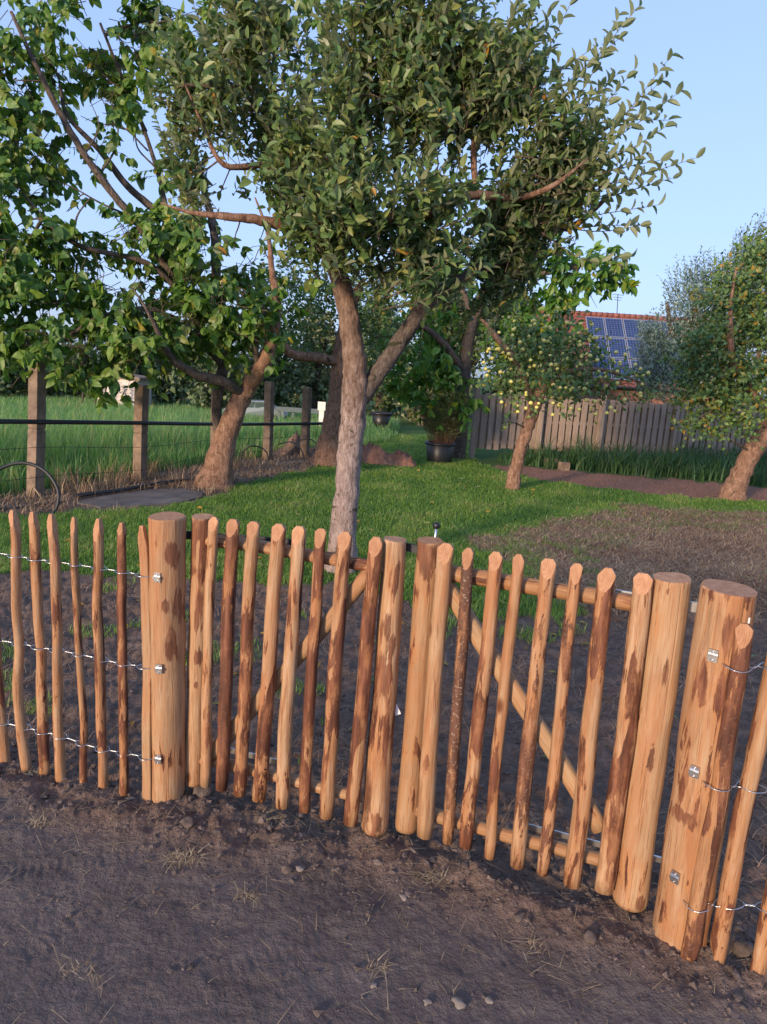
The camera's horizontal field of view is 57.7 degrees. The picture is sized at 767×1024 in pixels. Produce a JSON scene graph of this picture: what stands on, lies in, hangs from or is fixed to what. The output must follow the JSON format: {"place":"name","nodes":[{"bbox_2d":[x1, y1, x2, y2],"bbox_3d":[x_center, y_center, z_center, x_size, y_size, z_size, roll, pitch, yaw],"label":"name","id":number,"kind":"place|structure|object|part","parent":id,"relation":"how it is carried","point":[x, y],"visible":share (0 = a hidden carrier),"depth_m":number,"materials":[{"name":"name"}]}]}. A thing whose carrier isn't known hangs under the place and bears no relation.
{"place":"outdoors","nodes":[
{"label":"outdoors","id":0,"kind":"place"},
{"bbox_2d":[0,439,320,513],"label":"dry border grass","id":1,"kind":"structure","parent":0,"point":[115,478],"depth_m":8.72,"materials":[{"name":"brown plant"}]},
{"bbox_2d":[0,354,766,1023],"bbox_3d":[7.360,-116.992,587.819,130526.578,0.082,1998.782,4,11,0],"label":"ground","id":2,"kind":"structure","parent":0,"point":[104,936],"depth_m":2.20,"materials":[{"name":"brown soil"}]},
{"bbox_2d":[0,331,27,397],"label":"hedge tree","id":3,"kind":"object","parent":2,"relation":"on","point":[4,385],"visible":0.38,"depth_m":20.78,"materials":[{"name":"green plant"}]},
{"bbox_2d":[0,461,60,513],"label":"hose hoop","id":4,"kind":"object","parent":2,"relation":"on","point":[50,476],"visible":0.94,"depth_m":6.95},
{"bbox_2d":[14,765,51,777],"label":"straw tuft","id":5,"kind":"object","parent":2,"relation":"on","point":[31,772],"visible":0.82,"depth_m":2.67,"materials":[{"name":"beige plant"}]},
{"bbox_2d":[0,501,65,509],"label":"black hose","id":6,"kind":"object","parent":2,"relation":"on","point":[17,507],"visible":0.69,"depth_m":7.08,"materials":[{"name":"black rubber"}]},
{"bbox_2d":[15,813,54,830],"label":"straw tuft","id":7,"kind":"object","parent":2,"relation":"on","point":[43,819],"visible":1,"depth_m":2.40,"materials":[{"name":"beige plant"}]},
{"bbox_2d":[28,485,42,501],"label":"dry reed","id":8,"kind":"object","parent":2,"relation":"on","point":[36,491],"visible":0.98,"depth_m":7.41,"materials":[{"name":"plant"}]},
{"bbox_2d":[26,359,46,497],"bbox_3d":[-3.790,-0.859,7.601,0.210,1.610,0.155,8,12,19],"label":"concrete post","id":9,"kind":"object","parent":2,"relation":"on","point":[36,402],"visible":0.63,"depth_m":7.56,"materials":[{"name":"grey concrete"}]},
{"bbox_2d":[7,333,72,398],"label":"hedge tree","id":10,"kind":"object","parent":2,"relation":"on","point":[22,386],"visible":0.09,"depth_m":22.51,"materials":[{"name":"green plant"}]},
{"bbox_2d":[46,339,99,399],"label":"hedge tree","id":11,"kind":"object","parent":2,"relation":"on","point":[73,359],"visible":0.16,"depth_m":22.05,"materials":[{"name":"green plant"}]},
{"bbox_2d":[48,947,101,991],"bbox_3d":[-0.802,1.208,1.843,0.111,0.010,0.202,-7,16,-43],"label":"straw tuft","id":12,"kind":"object","parent":2,"relation":"on","point":[96,974],"visible":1,"depth_m":1.84,"materials":[{"name":"beige plant"}]},
{"bbox_2d":[0,510,152,800],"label":"picket fence","id":13,"kind":"object","parent":2,"relation":"on","point":[42,729],"visible":0.95,"depth_m":2.52,"materials":[{"name":"brown wood"}]},
{"bbox_2d":[73,476,131,479],"bbox_3d":[-3.605,-0.443,9.056,0.807,0.032,0.128,-3,13,-30],"label":"black hose","id":14,"kind":"object","parent":2,"relation":"on","point":[102,477],"visible":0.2,"depth_m":9.03,"materials":[{"name":"black rubber"}]},
{"bbox_2d":[98,374,150,405],"bbox_3d":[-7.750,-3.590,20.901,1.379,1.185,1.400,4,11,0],"label":"whitewashed building","id":15,"kind":"structure","parent":2,"relation":"on","point":[142,379],"depth_m":20.31,"materials":[{"name":"paint"}]},
{"bbox_2d":[86,332,167,402],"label":"hedge tree","id":16,"kind":"object","parent":2,"relation":"on","point":[138,369],"visible":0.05,"depth_m":23.40,"materials":[{"name":"green plant"}]},
{"bbox_2d":[74,478,190,497],"bbox_3d":[-2.981,-0.301,8.448,0.127,0.061,1.697,10,13,28],"label":"black hose","id":17,"kind":"object","parent":2,"relation":"on","point":[118,489],"visible":0.91,"depth_m":8.24,"materials":[{"name":"black rubber"}]},
{"bbox_2d":[78,488,201,507],"bbox_3d":[-2.688,-0.137,7.965,0.824,0.058,1.387,10,13,28],"label":"ground mat","id":18,"kind":"object","parent":2,"relation":"on","point":[153,497],"visible":0.77,"depth_m":7.92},
{"bbox_2d":[133,384,148,481],"bbox_3d":[-3.133,-0.966,8.994,0.166,1.343,0.142,8,12,19],"label":"concrete post","id":19,"kind":"object","parent":2,"relation":"on","point":[141,412],"visible":0.72,"depth_m":8.94,"materials":[{"name":"grey concrete"}]},
{"bbox_2d":[148,512,186,802],"bbox_3d":[-0.772,0.565,2.486,0.127,1.135,0.122,-5,14,-37],"label":"gate post","id":20,"kind":"object","parent":2,"relation":"on","point":[167,557],"visible":0.93,"depth_m":2.43,"materials":[{"name":"brown wood"}]},
{"bbox_2d":[185,513,417,836],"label":"garden gate","id":21,"kind":"structure","parent":20,"relation":"attached to","point":[204,753],"depth_m":2.35,"materials":[{"name":"brown wood"}]},
{"bbox_2d":[149,319,197,402],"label":"hedge tree","id":22,"kind":"object","parent":2,"relation":"on","point":[165,386],"visible":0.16,"depth_m":25.10,"materials":[{"name":"green plant"}]},
{"bbox_2d":[0,0,361,488],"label":"broad leaved tree","id":23,"kind":"object","parent":2,"relation":"on","point":[181,266],"visible":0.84,"depth_m":8.07,"materials":[{"name":"green plant"}]},
{"bbox_2d":[179,816,193,827],"bbox_3d":[-0.676,1.074,2.412,0.049,0.035,0.049,9,13,24],"label":"soil clod","id":24,"kind":"object","parent":2,"relation":"on","point":[187,822],"visible":1,"depth_m":2.40,"materials":[{"name":"brown soil"}]},
{"bbox_2d":[159,843,216,871],"bbox_3d":[-0.634,1.122,2.262,0.215,0.012,0.144,1,12,-11],"label":"straw tuft","id":25,"kind":"object","parent":2,"relation":"on","point":[178,856],"visible":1,"depth_m":2.26,"materials":[{"name":"beige plant"}]},
{"bbox_2d":[0,391,401,494],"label":"tall field grass","id":26,"kind":"structure","parent":2,"relation":"on","point":[64,443],"depth_m":11.47,"materials":[{"name":"green plant"}]},
{"bbox_2d":[193,782,215,797],"bbox_3d":[-0.671,1.038,2.615,0.088,0.060,0.079,0,12,-15],"label":"soil clod","id":27,"kind":"object","parent":2,"relation":"on","point":[199,791],"visible":0.59,"depth_m":2.59,"materials":[{"name":"brown soil"}]},
{"bbox_2d":[157,317,264,409],"bbox_3d":[-5.238,-4.505,21.588,2.875,3.420,3.105,-7,16,-44],"label":"hedge tree","id":28,"kind":"object","parent":2,"relation":"on","point":[202,397],"visible":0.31,"depth_m":21.19,"materials":[{"name":"green plant"}]},
{"bbox_2d":[210,388,213,444],"bbox_3d":[-2.528,-1.267,10.508,0.132,1.405,0.126,8,12,19],"label":"concrete post","id":29,"kind":"object","parent":2,"relation":"on","point":[211,433],"visible":0.03,"depth_m":10.46,"materials":[{"name":"grey concrete"}]},
{"bbox_2d":[0,436,298,449],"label":"fence wire","id":30,"kind":"object","parent":29,"relation":"attached to","point":[138,447],"visible":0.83,"depth_m":8.71,"materials":[{"name":"metal"}]},
{"bbox_2d":[0,450,312,481],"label":"fence wire","id":31,"kind":"object","parent":29,"relation":"attached to","point":[122,471],"visible":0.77,"depth_m":8.49,"materials":[{"name":"metal"}]},
{"bbox_2d":[0,419,321,425],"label":"water pipe","id":32,"kind":"object","parent":29,"relation":"attached to","point":[70,422],"visible":0.79,"depth_m":8.58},
{"bbox_2d":[232,879,270,910],"bbox_3d":[-0.420,1.164,2.133,0.120,0.011,0.171,-7,16,-43],"label":"straw tuft","id":33,"kind":"object","parent":2,"relation":"on","point":[248,894],"visible":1,"depth_m":2.12,"materials":[{"name":"beige plant"}]},
{"bbox_2d":[240,445,268,469],"bbox_3d":[-1.967,-0.819,10.665,0.471,0.403,0.124,6,12,10],"label":"hose hoop","id":34,"kind":"object","parent":2,"relation":"on","point":[258,447],"visible":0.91,"depth_m":10.65,"materials":[{"name":"black rubber"}]},
{"bbox_2d":[223,400,288,419],"bbox_3d":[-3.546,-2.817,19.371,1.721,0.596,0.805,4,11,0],"label":"parked car","id":35,"kind":"object","parent":2,"relation":"on","point":[255,407],"visible":0.12,"depth_m":19.02,"materials":[{"name":"paint"}]},
{"bbox_3d":[-3.281,-2.915,19.018,0.449,0.164,0.025,4,11,0],"label":"side window","id":36,"kind":"part","parent":35,"relation":"part of","materials":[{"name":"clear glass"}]},
{"bbox_2d":[245,809,281,831],"bbox_3d":[-0.412,1.088,2.489,0.148,0.022,0.136,14,16,43],"label":"straw tuft","id":37,"kind":"object","parent":2,"relation":"on","point":[270,811],"visible":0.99,"depth_m":2.49,"materials":[{"name":"beige plant"}]},
{"bbox_2d":[262,381,274,459],"bbox_3d":[-1.952,-1.499,11.823,0.128,1.407,0.126,8,12,19],"label":"concrete post","id":38,"kind":"object","parent":2,"relation":"on","point":[269,388],"visible":0.8,"depth_m":11.76,"materials":[{"name":"grey concrete"}]},
{"bbox_2d":[228,320,323,407],"bbox_3d":[-3.969,-5.148,24.279,3.151,4.333,3.480,9,12,23],"label":"hedge tree","id":39,"kind":"object","parent":2,"relation":"on","point":[284,385],"visible":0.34,"depth_m":24.20,"materials":[{"name":"green plant"}]},
{"bbox_2d":[281,865,293,873],"bbox_3d":[-0.307,1.147,2.239,0.042,0.029,0.028,4,11,0],"label":"soil clod","id":40,"kind":"object","parent":2,"relation":"on","point":[287,869],"visible":1,"depth_m":2.23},
{"bbox_2d":[278,441,304,461],"bbox_3d":[-1.520,-1.016,11.630,0.530,0.319,0.081,8,12,22],"label":"hose hoop","id":41,"kind":"object","parent":2,"relation":"on","point":[296,445],"visible":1,"depth_m":11.60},
{"bbox_2d":[272,430,315,457],"bbox_3d":[-1.601,-1.260,12.790,0.869,0.498,1.404,4,11,0],"label":"cutting heap","id":42,"kind":"object","parent":2,"relation":"on","point":[294,449],"visible":0.52,"depth_m":12.55,"materials":[{"name":"brown plant"}]},
{"bbox_2d":[275,406,324,421],"bbox_3d":[-2.217,-2.475,18.441,1.305,0.560,0.135,4,11,0],"label":"guard rail","id":43,"kind":"object","parent":2,"relation":"on","point":[293,410],"visible":0.33,"depth_m":18.33,"materials":[{"name":"grey metal"}]},
{"bbox_2d":[294,865,306,871],"bbox_3d":[-0.270,1.156,2.258,0.038,0.026,0.031,8,12,23],"label":"stone","id":44,"kind":"object","parent":2,"relation":"on","point":[299,868],"visible":1,"depth_m":2.25,"materials":[{"name":"grey stone"}]},
{"bbox_2d":[294,438,316,444],"bbox_3d":[-1.284,-1.121,11.871,0.505,0.268,0.097,6,12,11],"label":"hose hoop","id":45,"kind":"object","parent":2,"relation":"on","point":[305,439],"visible":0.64,"depth_m":11.86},
{"bbox_2d":[300,387,311,457],"bbox_3d":[-1.375,-1.533,12.331,0.129,1.344,0.137,8,12,19],"label":"concrete post","id":46,"kind":"object","parent":2,"relation":"on","point":[306,413],"visible":0.73,"depth_m":12.26,"materials":[{"name":"grey concrete"}]},
{"bbox_2d":[282,298,338,408],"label":"hedge tree","id":47,"kind":"object","parent":2,"relation":"on","point":[319,392],"visible":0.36,"depth_m":26.15,"materials":[{"name":"green plant"}]},
{"bbox_2d":[318,402,325,425],"bbox_3d":[-1.557,-2.351,17.420,0.190,0.804,0.070,4,11,0],"label":"sign post","id":48,"kind":"object","parent":2,"relation":"on","point":[321,407],"visible":0.7,"depth_m":17.34,"materials":[{"name":"white paint"}]},
{"bbox_2d":[236,245,424,466],"bbox_3d":[-0.861,-2.589,11.555,3.439,3.896,1.821,1,12,-12],"label":"apple tree","id":49,"kind":"object","parent":2,"relation":"on","point":[325,453],"visible":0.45,"depth_m":11.33,"materials":[{"name":"green plant"}]},
{"bbox_2d":[327,284,419,415],"bbox_3d":[-0.232,-5.865,25.291,3.773,4.881,4.092,4,11,0],"label":"hedge tree","id":50,"kind":"object","parent":2,"relation":"on","point":[381,401],"visible":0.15,"depth_m":24.79,"materials":[{"name":"green plant"}]},
{"bbox_2d":[370,981,377,988],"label":"stone","id":51,"kind":"object","parent":2,"relation":"on","point":[373,985],"visible":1,"depth_m":1.84,"materials":[{"name":"beige stone"}]},
{"bbox_2d":[357,949,400,984],"bbox_3d":[-0.017,1.235,1.893,0.130,0.010,0.138,4,11,0],"label":"straw tuft","id":52,"kind":"object","parent":2,"relation":"on","point":[386,960],"visible":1,"depth_m":1.89,"materials":[{"name":"beige plant"}]},
{"bbox_2d":[370,411,392,428],"bbox_3d":[-0.068,-2.436,18.805,0.630,0.504,0.630,4,11,0],"label":"plant pot","id":53,"kind":"object","parent":2,"relation":"on","point":[381,418],"visible":0.77,"depth_m":18.61,"materials":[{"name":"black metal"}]},
{"bbox_2d":[1,783,762,1023],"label":"soil crumbs","id":54,"kind":"object","parent":2,"relation":"on","point":[170,970],"visible":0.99,"depth_m":2.06,"materials":[{"name":"brown soil"}]},
{"bbox_2d":[0,465,766,926],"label":"dead grass litter","id":55,"kind":"object","parent":2,"relation":"on","point":[704,559],"visible":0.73,"depth_m":6.70,"materials":[{"name":"brown plant"}]},
{"bbox_2d":[0,526,766,1023],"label":"soil clods","id":56,"kind":"object","parent":2,"relation":"on","point":[430,864],"visible":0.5,"depth_m":2.32,"materials":[{"name":"brown soil"}]},
{"bbox_2d":[0,757,766,1023],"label":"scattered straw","id":57,"kind":"object","parent":2,"relation":"on","point":[336,915],"visible":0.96,"depth_m":2.06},
{"bbox_2d":[361,441,416,467],"bbox_3d":[-0.036,-1.059,12.559,1.286,0.390,1.391,4,11,0],"label":"soil mound","id":58,"kind":"object","parent":2,"relation":"on","point":[374,454],"visible":0.77,"depth_m":12.23,"materials":[{"name":"brown soil"}]},
{"bbox_2d":[22,438,766,756],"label":"fallen leaves","id":59,"kind":"object","parent":2,"relation":"on","point":[527,597],"visible":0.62,"depth_m":5.90,"materials":[{"name":"brown plant"}]},
{"bbox_2d":[398,893,406,900],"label":"stone","id":60,"kind":"object","parent":2,"relation":"on","point":[403,897],"visible":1,"depth_m":2.15,"materials":[{"name":"beige stone"}]},
{"bbox_2d":[392,362,449,425],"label":"hedge tree","id":61,"kind":"object","parent":2,"relation":"on","point":[412,413],"visible":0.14,"depth_m":22.09,"materials":[{"name":"plant"}]},
{"bbox_2d":[141,0,705,574],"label":"apple tree","id":62,"kind":"object","parent":2,"relation":"on","point":[481,82],"visible":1,"depth_m":4.78,"materials":[{"name":"green plant"}]},
{"bbox_2d":[400,865,454,890],"bbox_3d":[0.148,1.178,2.255,0.247,0.021,0.134,4,11,0],"label":"straw tuft","id":63,"kind":"object","parent":2,"relation":"on","point":[431,878],"visible":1,"depth_m":2.25,"materials":[{"name":"beige plant"}]},
{"bbox_2d":[423,998,432,1005],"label":"stone","id":64,"kind":"object","parent":2,"relation":"on","point":[427,1001],"visible":1,"depth_m":1.80,"materials":[{"name":"beige stone"}]},
{"bbox_2d":[395,277,499,415],"bbox_3d":[2.597,-6.430,27.236,3.836,6.577,5.073,6,12,10],"label":"hedge tree","id":65,"kind":"object","parent":2,"relation":"on","point":[478,339],"visible":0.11,"depth_m":25.92,"materials":[{"name":"green plant"}]},
{"bbox_2d":[451,996,466,1009],"bbox_3d":[0.195,1.277,1.813,0.038,0.022,0.037,0,12,-19],"label":"stone","id":66,"kind":"object","parent":2,"relation":"on","point":[458,1001],"visible":1,"depth_m":1.80,"materials":[{"name":"beige stone"}]},
{"bbox_2d":[485,995,495,1003],"bbox_3d":[0.280,1.282,1.831,0.028,0.014,0.026,8,12,19],"label":"stone","id":67,"kind":"object","parent":2,"relation":"on","point":[489,999],"visible":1,"depth_m":1.83,"materials":[{"name":"beige stone"}]},
{"bbox_2d":[377,234,640,459],"bbox_3d":[2.279,-3.155,13.121,4.929,4.622,2.389,4,11,0],"label":"broad leaved tree","id":68,"kind":"object","parent":2,"relation":"on","point":[405,390],"visible":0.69,"depth_m":12.78,"materials":[{"name":"green plant"}]},
{"bbox_2d":[476,283,563,396],"bbox_3d":[5.685,-6.376,28.508,4.333,6.256,4.248,4,11,0],"label":"hedge tree","id":69,"kind":"object","parent":2,"relation":"on","point":[508,388],"visible":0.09,"depth_m":27.69,"materials":[{"name":"green plant"}]},
{"bbox_2d":[510,929,549,965],"bbox_3d":[0.427,1.250,1.993,0.129,0.010,0.122,-3,13,-29],"label":"straw tuft","id":70,"kind":"object","parent":2,"relation":"on","point":[528,942],"visible":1,"depth_m":2.00,"materials":[{"name":"beige plant"}]},
{"bbox_2d":[528,328,591,398],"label":"hedge tree","id":71,"kind":"object","parent":2,"relation":"on","point":[552,393],"visible":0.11,"depth_m":26.17,"materials":[{"name":"green plant"}]},
{"bbox_2d":[558,461,569,470],"bbox_3d":[3.343,-0.840,12.905,0.168,0.170,0.140,0,12,-17],"label":"concrete block","id":72,"kind":"object","parent":2,"relation":"on","point":[563,466],"depth_m":12.85,"materials":[{"name":"beige concrete"}]},
{"bbox_2d":[468,302,661,490],"bbox_3d":[2.450,-1.575,9.978,2.688,2.840,1.646,4,11,0],"label":"apple tree","id":73,"kind":"object","parent":2,"relation":"on","point":[544,382],"visible":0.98,"depth_m":9.79,"materials":[{"name":"green plant"}]},
{"bbox_2d":[581,929,596,944],"bbox_3d":[0.603,1.237,2.028,0.041,0.033,0.042,-4,14,-35],"label":"soil clod","id":74,"kind":"object","parent":2,"relation":"on","point":[589,935],"visible":1,"depth_m":2.02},
{"bbox_2d":[468,387,766,458],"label":"plank fence","id":75,"kind":"object","parent":2,"relation":"on","point":[651,422],"visible":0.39,"depth_m":14.49,"materials":[{"name":"grey wood"}]},
{"bbox_2d":[495,432,766,486],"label":"fence foot weeds","id":76,"kind":"object","parent":2,"relation":"on","point":[699,465],"visible":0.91,"depth_m":13.24,"materials":[{"name":"green plant"}]},
{"bbox_2d":[624,208,766,405],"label":"willow tree","id":77,"kind":"object","parent":2,"relation":"on","point":[654,337],"visible":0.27,"depth_m":19.14,"materials":[{"name":"green plant"}]},
{"bbox_2d":[652,579,757,949],"bbox_3d":[0.908,0.765,1.985,0.174,1.152,0.155,4,11,0],"label":"gate post","id":78,"kind":"object","parent":2,"relation":"on","point":[724,609],"visible":0.77,"depth_m":1.92,"materials":[{"name":"brown wood"}]},
{"bbox_2d":[395,522,697,912],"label":"garden gate","id":79,"kind":"structure","parent":78,"relation":"attached to","point":[658,606],"depth_m":2.12,"materials":[{"name":"brown wood"}]},
{"bbox_2d":[657,222,766,500],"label":"apple tree","id":80,"kind":"object","parent":2,"relation":"on","point":[743,372],"visible":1,"depth_m":9.98,"materials":[{"name":"green plant"}]},
{"bbox_2d":[680,623,766,974],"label":"picket fence","id":81,"kind":"object","parent":2,"relation":"on","point":[742,811],"visible":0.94,"depth_m":1.90,"materials":[{"name":"brown wood"}]},
{"bbox_2d":[731,940,753,958],"bbox_3d":[1.045,1.272,2.033,0.057,0.046,0.058,-3,13,-31],"label":"soil clod","id":82,"kind":"object","parent":2,"relation":"on","point":[738,948],"visible":0.94,"depth_m":2.02,"materials":[{"name":"brown soil"}]},
{"bbox_2d":[0,433,766,763],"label":"lawn grass","id":83,"kind":"structure","parent":0,"point":[452,503],"depth_m":7.96,"materials":[{"name":"green plant"}]},
{"bbox_2d":[418,388,470,463],"bbox_3d":[1.098,-1.603,12.851,1.012,1.378,1.020,-3,13,-31],"label":"potted plant","id":84,"kind":"object","parent":83,"relation":"on","point":[440,447],"visible":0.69,"depth_m":12.71,"materials":[{"name":"green plant"}]},
{"bbox_2d":[0,0,766,395],"label":"sky","id":85,"kind":"structure","parent":0,"point":[722,44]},
{"bbox_2d":[535,294,718,420],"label":"house","id":86,"kind":"structure","parent":0,"point":[622,328],"depth_m":36.88,"materials":[{"name":"glass"}]}
]}

